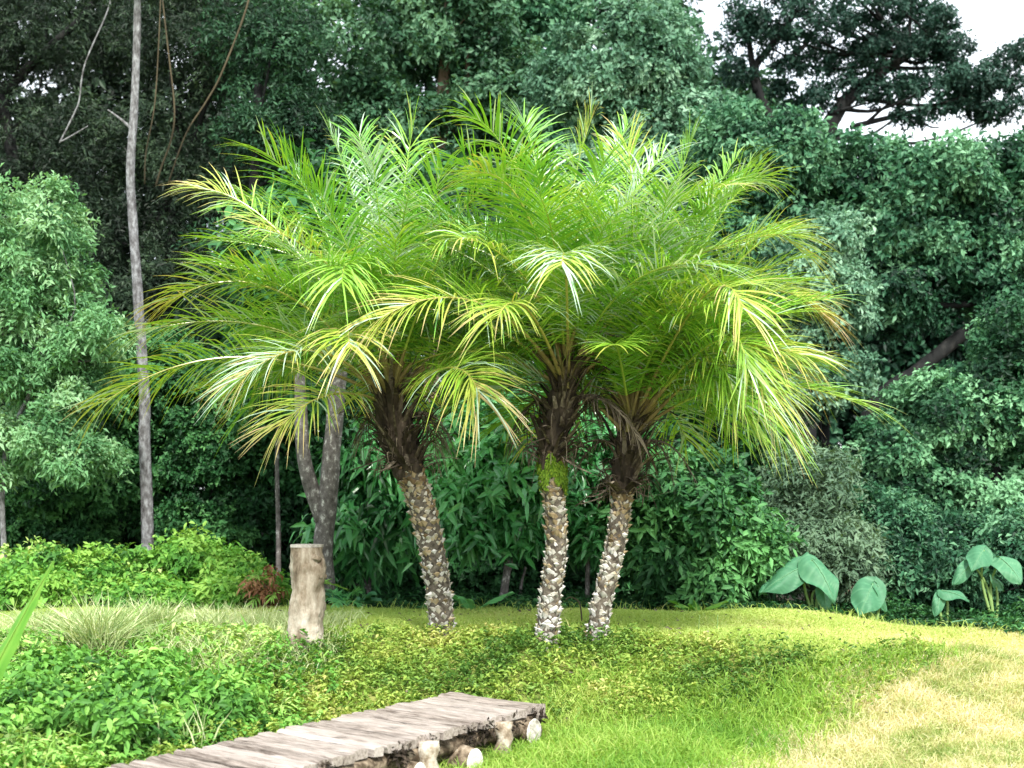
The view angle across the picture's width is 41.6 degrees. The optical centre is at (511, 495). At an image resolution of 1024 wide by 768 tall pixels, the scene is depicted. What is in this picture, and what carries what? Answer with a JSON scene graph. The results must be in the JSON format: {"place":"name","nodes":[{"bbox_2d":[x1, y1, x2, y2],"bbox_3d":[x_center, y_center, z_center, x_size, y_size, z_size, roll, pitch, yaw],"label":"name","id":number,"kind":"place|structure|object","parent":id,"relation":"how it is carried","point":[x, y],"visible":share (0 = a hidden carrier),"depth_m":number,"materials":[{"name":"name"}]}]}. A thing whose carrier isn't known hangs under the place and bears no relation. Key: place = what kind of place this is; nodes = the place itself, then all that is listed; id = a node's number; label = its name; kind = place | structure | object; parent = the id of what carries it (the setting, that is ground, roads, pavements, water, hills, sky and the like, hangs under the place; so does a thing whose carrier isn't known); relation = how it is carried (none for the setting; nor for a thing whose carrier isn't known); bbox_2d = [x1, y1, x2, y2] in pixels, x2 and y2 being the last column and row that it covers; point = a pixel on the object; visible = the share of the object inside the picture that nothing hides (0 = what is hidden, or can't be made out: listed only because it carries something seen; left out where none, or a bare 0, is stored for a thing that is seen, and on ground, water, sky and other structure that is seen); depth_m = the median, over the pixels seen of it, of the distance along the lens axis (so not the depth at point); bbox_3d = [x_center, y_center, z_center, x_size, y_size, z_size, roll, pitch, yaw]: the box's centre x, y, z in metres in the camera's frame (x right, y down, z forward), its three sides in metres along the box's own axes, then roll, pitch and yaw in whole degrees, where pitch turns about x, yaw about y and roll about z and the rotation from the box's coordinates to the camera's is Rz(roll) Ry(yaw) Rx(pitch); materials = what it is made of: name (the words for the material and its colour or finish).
{"place":"outdoors","nodes":[
{"label":"outdoors","id":0,"kind":"place"},
{"bbox_2d":[61,126,87,141],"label":"dead branch","id":1,"kind":"object","parent":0,"point":[73,134],"visible":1,"depth_m":16.69,"materials":[{"name":"grey wood"}]},
{"bbox_2d":[59,0,110,142],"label":"dead branch","id":2,"kind":"object","parent":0,"point":[82,74],"visible":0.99,"depth_m":16.79,"materials":[{"name":"grey wood"}]},
{"bbox_2d":[144,0,160,183],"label":"hanging vine","id":3,"kind":"object","parent":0,"point":[155,95],"visible":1,"depth_m":16.49,"materials":[{"name":"brown plant"}]},
{"bbox_2d":[155,0,174,185],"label":"hanging vine","id":4,"kind":"object","parent":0,"point":[158,176],"visible":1,"depth_m":16.49,"materials":[{"name":"brown plant"}]},
{"bbox_2d":[167,0,249,185],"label":"hanging vine","id":5,"kind":"object","parent":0,"point":[228,56],"visible":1,"depth_m":16.49,"materials":[{"name":"brown plant"}]},
{"bbox_2d":[1,0,1023,488],"label":"sky","id":6,"kind":"structure","parent":0,"point":[992,21],"materials":[{"name":"white"}]},
{"bbox_2d":[13,546,1023,765],"bbox_3d":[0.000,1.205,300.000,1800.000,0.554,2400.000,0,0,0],"label":"ground","id":7,"kind":"structure","parent":0,"point":[479,747],"depth_m":8.79,"materials":[{"name":"green plant"}]},
{"bbox_2d":[0,561,54,680],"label":"sword leaf plant","id":8,"kind":"object","parent":7,"relation":"on","point":[9,646],"visible":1,"depth_m":6.11,"materials":[{"name":"green plant"}]},
{"bbox_2d":[0,535,74,575],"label":"shrub","id":9,"kind":"object","parent":7,"relation":"on","point":[38,554],"visible":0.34,"depth_m":11.99,"materials":[{"name":"green plant"}]},
{"bbox_2d":[0,665,76,763],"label":"herb clump","id":10,"kind":"object","parent":7,"relation":"on","point":[16,712],"visible":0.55,"depth_m":6.87,"materials":[{"name":"green plant"}]},
{"bbox_2d":[0,561,93,611],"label":"shrub","id":11,"kind":"object","parent":7,"relation":"on","point":[17,586],"visible":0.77,"depth_m":11.24,"materials":[{"name":"green plant"}]},
{"bbox_2d":[0,600,95,638],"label":"grass tuft","id":12,"kind":"object","parent":7,"relation":"on","point":[35,623],"visible":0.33,"depth_m":9.23,"materials":[{"name":"green plant"}]},
{"bbox_2d":[0,1,98,408],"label":"forest tree","id":13,"kind":"object","parent":7,"relation":"on","point":[19,144],"visible":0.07,"depth_m":26.43,"materials":[{"name":"green plant"}]},
{"bbox_2d":[0,641,113,689],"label":"herb clump","id":14,"kind":"object","parent":7,"relation":"on","point":[64,660],"visible":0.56,"depth_m":8.03,"materials":[{"name":"green plant"}]},
{"bbox_2d":[0,162,144,557],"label":"bushy tree","id":15,"kind":"object","parent":7,"relation":"on","point":[56,354],"visible":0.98,"depth_m":12.25,"materials":[{"name":"green plant"}]},
{"bbox_2d":[19,670,139,743],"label":"herb clump","id":16,"kind":"object","parent":7,"relation":"on","point":[84,704],"visible":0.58,"depth_m":6.84,"materials":[{"name":"green plant"}]},
{"bbox_2d":[0,367,164,556],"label":"shrub","id":17,"kind":"object","parent":7,"relation":"on","point":[72,518],"visible":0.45,"depth_m":14.12,"materials":[{"name":"green plant"}]},
{"bbox_2d":[0,389,170,550],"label":"shrub","id":18,"kind":"object","parent":7,"relation":"on","point":[124,537],"visible":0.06,"depth_m":15.58,"materials":[{"name":"green plant"}]},
{"bbox_2d":[17,541,154,609],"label":"shrub","id":19,"kind":"object","parent":7,"relation":"on","point":[103,574],"visible":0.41,"depth_m":11.69,"materials":[{"name":"green plant"}]},
{"bbox_2d":[0,0,182,388],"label":"feathery tree","id":20,"kind":"object","parent":7,"relation":"on","point":[46,56],"visible":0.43,"depth_m":19.76,"materials":[{"name":"green plant"}]},
{"bbox_2d":[19,590,182,659],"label":"grass tuft","id":21,"kind":"object","parent":7,"relation":"on","point":[115,630],"visible":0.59,"depth_m":8.90,"materials":[{"name":"green plant"}]},
{"bbox_2d":[82,539,185,580],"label":"shrub","id":22,"kind":"object","parent":7,"relation":"on","point":[131,555],"visible":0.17,"depth_m":12.01,"materials":[{"name":"green plant"}]},
{"bbox_2d":[1,0,271,401],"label":"forest tree","id":23,"kind":"object","parent":7,"relation":"on","point":[120,88],"visible":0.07,"depth_m":27.23,"materials":[{"name":"green plant"}]},
{"bbox_2d":[92,640,199,685],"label":"herb clump","id":24,"kind":"object","parent":7,"relation":"on","point":[160,659],"visible":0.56,"depth_m":8.20,"materials":[{"name":"green plant"}]},
{"bbox_2d":[89,669,213,759],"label":"herb clump","id":25,"kind":"object","parent":7,"relation":"on","point":[124,720],"visible":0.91,"depth_m":6.84,"materials":[{"name":"green plant"}]},
{"bbox_2d":[99,565,203,609],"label":"shrub","id":26,"kind":"object","parent":7,"relation":"on","point":[161,585],"visible":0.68,"depth_m":11.24,"materials":[{"name":"green plant"}]},
{"bbox_2d":[109,590,196,628],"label":"grass tuft","id":27,"kind":"object","parent":7,"relation":"on","point":[166,613],"visible":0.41,"depth_m":9.47,"materials":[{"name":"green plant"}]},
{"bbox_2d":[90,0,218,550],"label":"slender tree","id":28,"kind":"object","parent":7,"relation":"on","point":[147,521],"visible":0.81,"depth_m":13.96,"materials":[{"name":"grey plant"}]},
{"bbox_2d":[28,0,295,352],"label":"feathery tree","id":29,"kind":"object","parent":7,"relation":"on","point":[165,239],"visible":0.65,"depth_m":18.72,"materials":[{"name":"green plant"}]},
{"bbox_2d":[0,598,363,767],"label":"weeds","id":30,"kind":"object","parent":7,"relation":"on","point":[53,750],"visible":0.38,"depth_m":8.04,"materials":[{"name":"green plant"}]},
{"bbox_2d":[0,599,373,686],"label":"meadow grass","id":31,"kind":"structure","parent":7,"relation":"on","point":[326,620],"depth_m":9.30,"materials":[{"name":"green plant"}]},
{"bbox_2d":[152,690,231,749],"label":"grass tuft","id":32,"kind":"object","parent":7,"relation":"on","point":[192,736],"visible":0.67,"depth_m":6.92,"materials":[{"name":"green plant"}]},
{"bbox_2d":[107,317,297,558],"bbox_3d":[-3.482,-0.396,14.784,2.427,3.245,1.691,0,0,0],"label":"shrub","id":33,"kind":"object","parent":7,"relation":"on","point":[189,442],"visible":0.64,"depth_m":14.36,"materials":[{"name":"green plant"}]},
{"bbox_2d":[139,521,276,584],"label":"shrub","id":34,"kind":"object","parent":7,"relation":"on","point":[192,555],"visible":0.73,"depth_m":12.05,"materials":[{"name":"green plant"}]},
{"bbox_2d":[171,601,249,628],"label":"grass tuft","id":35,"kind":"object","parent":7,"relation":"on","point":[217,618],"visible":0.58,"depth_m":9.59,"materials":[{"name":"green plant"}]},
{"bbox_2d":[159,661,273,729],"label":"herb clump","id":36,"kind":"object","parent":7,"relation":"on","point":[233,689],"visible":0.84,"depth_m":7.39,"materials":[{"name":"green plant"}]},
{"bbox_2d":[185,561,290,609],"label":"shrub","id":37,"kind":"object","parent":7,"relation":"on","point":[219,590],"visible":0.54,"depth_m":11.36,"materials":[{"name":"green plant"}]},
{"bbox_2d":[156,0,356,550],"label":"feathery tree","id":38,"kind":"object","parent":7,"relation":"on","point":[286,37],"visible":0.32,"depth_m":17.78,"materials":[{"name":"green plant"}]},
{"bbox_2d":[235,608,287,628],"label":"grass tuft","id":39,"kind":"object","parent":7,"relation":"on","point":[259,620],"visible":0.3,"depth_m":9.68,"materials":[{"name":"green plant"}]},
{"bbox_2d":[236,564,288,608],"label":"withered plant","id":40,"kind":"object","parent":7,"relation":"on","point":[263,592],"visible":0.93,"depth_m":11.25,"materials":[{"name":"brown plant"}]},
{"bbox_2d":[205,313,329,575],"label":"sapling","id":41,"kind":"object","parent":7,"relation":"on","point":[322,412],"visible":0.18,"depth_m":13.05,"materials":[{"name":"green plant"}]},
{"bbox_2d":[138,0,405,534],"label":"forest tree","id":42,"kind":"object","parent":7,"relation":"on","point":[269,86],"visible":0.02,"depth_m":28.16,"materials":[{"name":"green plant"}]},
{"bbox_2d":[215,574,349,609],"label":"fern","id":43,"kind":"object","parent":7,"relation":"on","point":[271,598],"visible":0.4,"depth_m":11.24,"materials":[{"name":"green plant"}]},
{"bbox_2d":[221,361,373,594],"bbox_3d":[-2.229,-0.027,14.999,2.642,3.337,1.885,0,0,0],"label":"shrub","id":44,"kind":"object","parent":7,"relation":"on","point":[292,510],"visible":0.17,"depth_m":14.55,"materials":[{"name":"green plant"}]},
{"bbox_2d":[287,544,326,652],"bbox_3d":[-1.406,0.716,9.189,0.291,0.777,0.280,0,0,0],"label":"cut post","id":45,"kind":"object","parent":7,"relation":"on","point":[307,602],"visible":0.94,"depth_m":9.11,"materials":[{"name":"brown wood"}]},
{"bbox_2d":[285,647,343,671],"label":"grass tuft","id":46,"kind":"object","parent":7,"relation":"on","point":[321,655],"visible":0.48,"depth_m":8.86,"materials":[{"name":"green plant"}]},
{"bbox_2d":[107,692,548,767],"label":"boardwalk","id":47,"kind":"structure","parent":7,"relation":"on","point":[429,732],"depth_m":6.84,"materials":[{"name":"grey wood"}]},
{"bbox_2d":[197,127,474,603],"bbox_3d":[-1.437,-1.048,11.629,2.363,4.177,2.211,0,0,0],"label":"forked tree","id":48,"kind":"object","parent":7,"relation":"on","point":[322,497],"visible":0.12,"depth_m":11.52,"materials":[{"name":"green plant"}]},
{"bbox_2d":[58,92,621,638],"bbox_3d":[-1.009,-0.958,9.545,3.432,4.016,3.551,0,0,36],"label":"date palm","id":49,"kind":"object","parent":7,"relation":"on","point":[356,274],"visible":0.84,"depth_m":9.10,"materials":[{"name":"green plant"}]},
{"bbox_2d":[325,586,365,609],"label":"fern","id":50,"kind":"object","parent":7,"relation":"on","point":[339,602],"visible":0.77,"depth_m":11.37,"materials":[{"name":"green plant"}]},
{"bbox_2d":[325,591,381,603],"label":"strap leaf plant","id":51,"kind":"object","parent":7,"relation":"on","point":[367,598],"visible":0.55,"depth_m":11.36,"materials":[{"name":"green plant"}]},
{"bbox_2d":[289,403,454,599],"bbox_3d":[-1.238,0.147,12.691,1.659,2.084,1.739,0,0,0],"label":"shrub","id":52,"kind":"object","parent":7,"relation":"on","point":[370,537],"visible":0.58,"depth_m":12.22,"materials":[{"name":"green plant"}]},
{"bbox_2d":[281,0,549,415],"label":"leafy tree","id":53,"kind":"object","parent":7,"relation":"on","point":[431,35],"visible":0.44,"depth_m":19.55,"materials":[{"name":"green plant"}]},
{"bbox_2d":[290,0,542,414],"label":"forest tree","id":54,"kind":"object","parent":7,"relation":"on","point":[433,87],"visible":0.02,"depth_m":27.13,"materials":[{"name":"green plant"}]},
{"bbox_2d":[310,377,567,600],"bbox_3d":[-0.783,0.082,14.412,2.865,2.714,1.877,0,0,0],"label":"shrub","id":55,"kind":"object","parent":7,"relation":"on","point":[465,579],"visible":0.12,"depth_m":14.01,"materials":[{"name":"green plant"}]},
{"bbox_2d":[423,586,514,609],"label":"strap leaf plant","id":56,"kind":"object","parent":7,"relation":"on","point":[464,600],"visible":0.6,"depth_m":11.56,"materials":[{"name":"green plant"}]},
{"bbox_2d":[0,617,942,767],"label":"ground cover","id":57,"kind":"object","parent":7,"relation":"on","point":[519,638],"visible":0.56,"depth_m":8.73,"materials":[{"name":"green plant"}]},
{"bbox_2d":[397,376,592,603],"bbox_3d":[-0.154,-0.022,11.942,1.776,2.171,1.697,0,0,0],"label":"shrub","id":58,"kind":"object","parent":7,"relation":"on","point":[488,503],"visible":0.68,"depth_m":11.54,"materials":[{"name":"green plant"}]},
{"bbox_2d":[505,552,517,596],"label":"leaning sapling","id":59,"kind":"object","parent":7,"relation":"on","point":[507,587],"visible":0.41,"depth_m":11.98,"materials":[{"name":"brown plant"}]},
{"bbox_2d":[0,596,1023,665],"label":"lawn grass","id":60,"kind":"structure","parent":7,"relation":"on","point":[755,616],"depth_m":10.47,"materials":[{"name":"green plant"}]},
{"bbox_2d":[519,567,526,594],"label":"leaning sapling","id":61,"kind":"object","parent":7,"relation":"on","point":[522,580],"visible":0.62,"depth_m":12.29,"materials":[{"name":"brown plant"}]},
{"bbox_2d":[445,0,602,396],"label":"leafy tree","id":62,"kind":"object","parent":7,"relation":"on","point":[539,17],"visible":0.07,"depth_m":20.55,"materials":[{"name":"green plant"}]},
{"bbox_2d":[102,602,995,760],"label":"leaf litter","id":63,"kind":"object","parent":7,"relation":"on","point":[619,638],"visible":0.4,"depth_m":9.60,"materials":[{"name":"brown plant"}]},
{"bbox_2d":[79,583,1023,635],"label":"undergrowth","id":64,"kind":"object","parent":7,"relation":"on","point":[1011,618],"visible":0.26,"depth_m":12.02,"materials":[{"name":"green plant"}]},
{"bbox_2d":[468,358,642,597],"bbox_3d":[0.492,0.014,14.386,2.284,3.053,1.927,0,0,0],"label":"shrub","id":65,"kind":"object","parent":7,"relation":"on","point":[572,580],"visible":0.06,"depth_m":14.08,"materials":[{"name":"green plant"}]},
{"bbox_2d":[566,597,582,622],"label":"curled twig","id":66,"kind":"object","parent":7,"relation":"on","point":[579,605],"visible":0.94,"depth_m":10.20,"materials":[{"name":"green plant"}]},
{"bbox_2d":[444,0,704,423],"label":"forest tree","id":67,"kind":"object","parent":7,"relation":"on","point":[600,10],"depth_m":28.67,"materials":[{"name":"green plant"}]},
{"bbox_2d":[302,81,849,650],"bbox_3d":[0.378,-0.924,9.212,3.575,4.045,3.562,0,0,-19],"label":"date palm","id":68,"kind":"object","parent":7,"relation":"on","point":[560,265],"visible":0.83,"depth_m":8.78,"materials":[{"name":"green plant"}]},
{"bbox_2d":[538,375,677,601],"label":"shrub","id":69,"kind":"object","parent":7,"relation":"on","point":[583,550],"visible":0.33,"depth_m":12.08,"materials":[{"name":"green plant"}]},
{"bbox_2d":[491,0,739,571],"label":"leafy tree","id":70,"kind":"object","parent":7,"relation":"on","point":[656,64],"visible":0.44,"depth_m":18.01,"materials":[{"name":"green plant"}]},
{"bbox_2d":[424,107,909,641],"bbox_3d":[1.031,-0.823,9.367,3.263,3.813,3.185,0,0,0],"label":"date palm","id":71,"kind":"object","parent":7,"relation":"on","point":[648,381],"visible":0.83,"depth_m":9.05,"materials":[{"name":"green plant"}]},
{"bbox_2d":[400,631,981,767],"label":"long grass","id":72,"kind":"structure","parent":7,"relation":"on","point":[598,745],"depth_m":7.93,"materials":[{"name":"green plant"}]},
{"bbox_2d":[579,439,809,610],"bbox_3d":[1.580,0.368,12.263,2.180,1.787,1.640,0,0,0],"label":"shrub","id":73,"kind":"object","parent":7,"relation":"on","point":[714,537],"visible":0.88,"depth_m":11.83,"materials":[{"name":"green plant"}]},
{"bbox_2d":[668,599,728,610],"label":"strap leaf plant","id":74,"kind":"object","parent":7,"relation":"on","point":[691,607],"visible":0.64,"depth_m":11.24,"materials":[{"name":"green plant"}]},
{"bbox_2d":[622,361,810,599],"bbox_3d":[2.062,-0.026,14.983,2.864,3.156,1.802,0,0,0],"label":"shrub","id":75,"kind":"object","parent":7,"relation":"on","point":[754,463],"visible":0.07,"depth_m":14.56,"materials":[{"name":"green plant"}]},
{"bbox_2d":[602,30,837,447],"bbox_3d":[4.108,-4.254,27.987,6.030,11.058,4.712,0,0,0],"label":"forest tree","id":76,"kind":"object","parent":7,"relation":"on","point":[715,80],"depth_m":27.26,"materials":[{"name":"green plant"}]},
{"bbox_2d":[675,92,844,474],"bbox_3d":[3.089,-1.894,17.032,2.230,6.288,1.922,0,0,10],"label":"leafy tree","id":77,"kind":"object","parent":7,"relation":"on","point":[784,130],"visible":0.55,"depth_m":16.54,"materials":[{"name":"green plant"}]},
{"bbox_2d":[758,552,838,611],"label":"elephant ear plant","id":78,"kind":"object","parent":7,"relation":"on","point":[796,572],"visible":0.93,"depth_m":11.73,"materials":[{"name":"green plant"}]},
{"bbox_2d":[693,289,933,475],"bbox_3d":[5.417,-2.350,25.008,4.662,7.232,3.654,0,0,0],"label":"forest tree","id":79,"kind":"object","parent":7,"relation":"on","point":[839,428],"visible":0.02,"depth_m":24.15,"materials":[{"name":"green plant"}]},
{"bbox_2d":[757,198,889,471],"bbox_3d":[3.549,-1.050,15.500,1.465,4.629,1.648,0,0,9],"label":"leafy tree","id":80,"kind":"object","parent":7,"relation":"on","point":[850,270],"visible":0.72,"depth_m":15.11,"materials":[{"name":"green plant"}]},
{"bbox_2d":[752,436,918,608],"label":"shrub","id":81,"kind":"object","parent":7,"relation":"on","point":[841,544],"visible":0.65,"depth_m":12.47,"materials":[{"name":"green plant"}]},
{"bbox_2d":[701,0,1023,465],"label":"spreading tree","id":82,"kind":"object","parent":7,"relation":"on","point":[960,77],"visible":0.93,"depth_m":22.75,"materials":[{"name":"green plant"}]},
{"bbox_2d":[851,576,886,620],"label":"elephant ear plant","id":83,"kind":"object","parent":7,"relation":"on","point":[868,594],"visible":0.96,"depth_m":11.75,"materials":[{"name":"green plant"}]},
{"bbox_2d":[740,120,1023,482],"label":"leafy tree","id":84,"kind":"object","parent":7,"relation":"on","point":[939,205],"visible":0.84,"depth_m":16.54,"materials":[{"name":"green plant"}]},
{"bbox_2d":[830,285,977,423],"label":"forest tree","id":85,"kind":"object","parent":7,"relation":"on","point":[931,343],"visible":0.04,"depth_m":24.83,"materials":[{"name":"green plant"}]},
{"bbox_2d":[837,280,1023,527],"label":"leafy tree","id":86,"kind":"object","parent":7,"relation":"on","point":[960,445],"visible":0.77,"depth_m":14.07,"materials":[{"name":"green plant"}]},
{"bbox_2d":[837,480,1023,619],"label":"shrub","id":87,"kind":"object","parent":7,"relation":"on","point":[930,549],"visible":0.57,"depth_m":12.82,"materials":[{"name":"green plant"}]},
{"bbox_2d":[932,589,968,625],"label":"elephant ear plant","id":88,"kind":"object","parent":7,"relation":"on","point":[942,597],"visible":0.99,"depth_m":11.96,"materials":[{"name":"green plant"}]},
{"bbox_2d":[941,230,1023,469],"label":"forest tree","id":89,"kind":"object","parent":7,"relation":"on","point":[959,365],"visible":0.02,"depth_m":24.70,"materials":[{"name":"green plant"}]},
{"bbox_2d":[952,545,1021,619],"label":"elephant ear plant","id":90,"kind":"object","parent":7,"relation":"on","point":[1009,569],"visible":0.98,"depth_m":12.17,"materials":[{"name":"green plant"}]},
{"bbox_2d":[951,617,1023,626],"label":"strap leaf plant","id":91,"kind":"object","parent":7,"relation":"on","point":[971,620],"visible":0.23,"depth_m":11.81,"materials":[{"name":"green plant"}]},
{"bbox_2d":[682,637,1023,767],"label":"dry grass","id":92,"kind":"structure","parent":0,"point":[997,741],"depth_m":8.05,"materials":[{"name":"yellow plant"}]}
]}

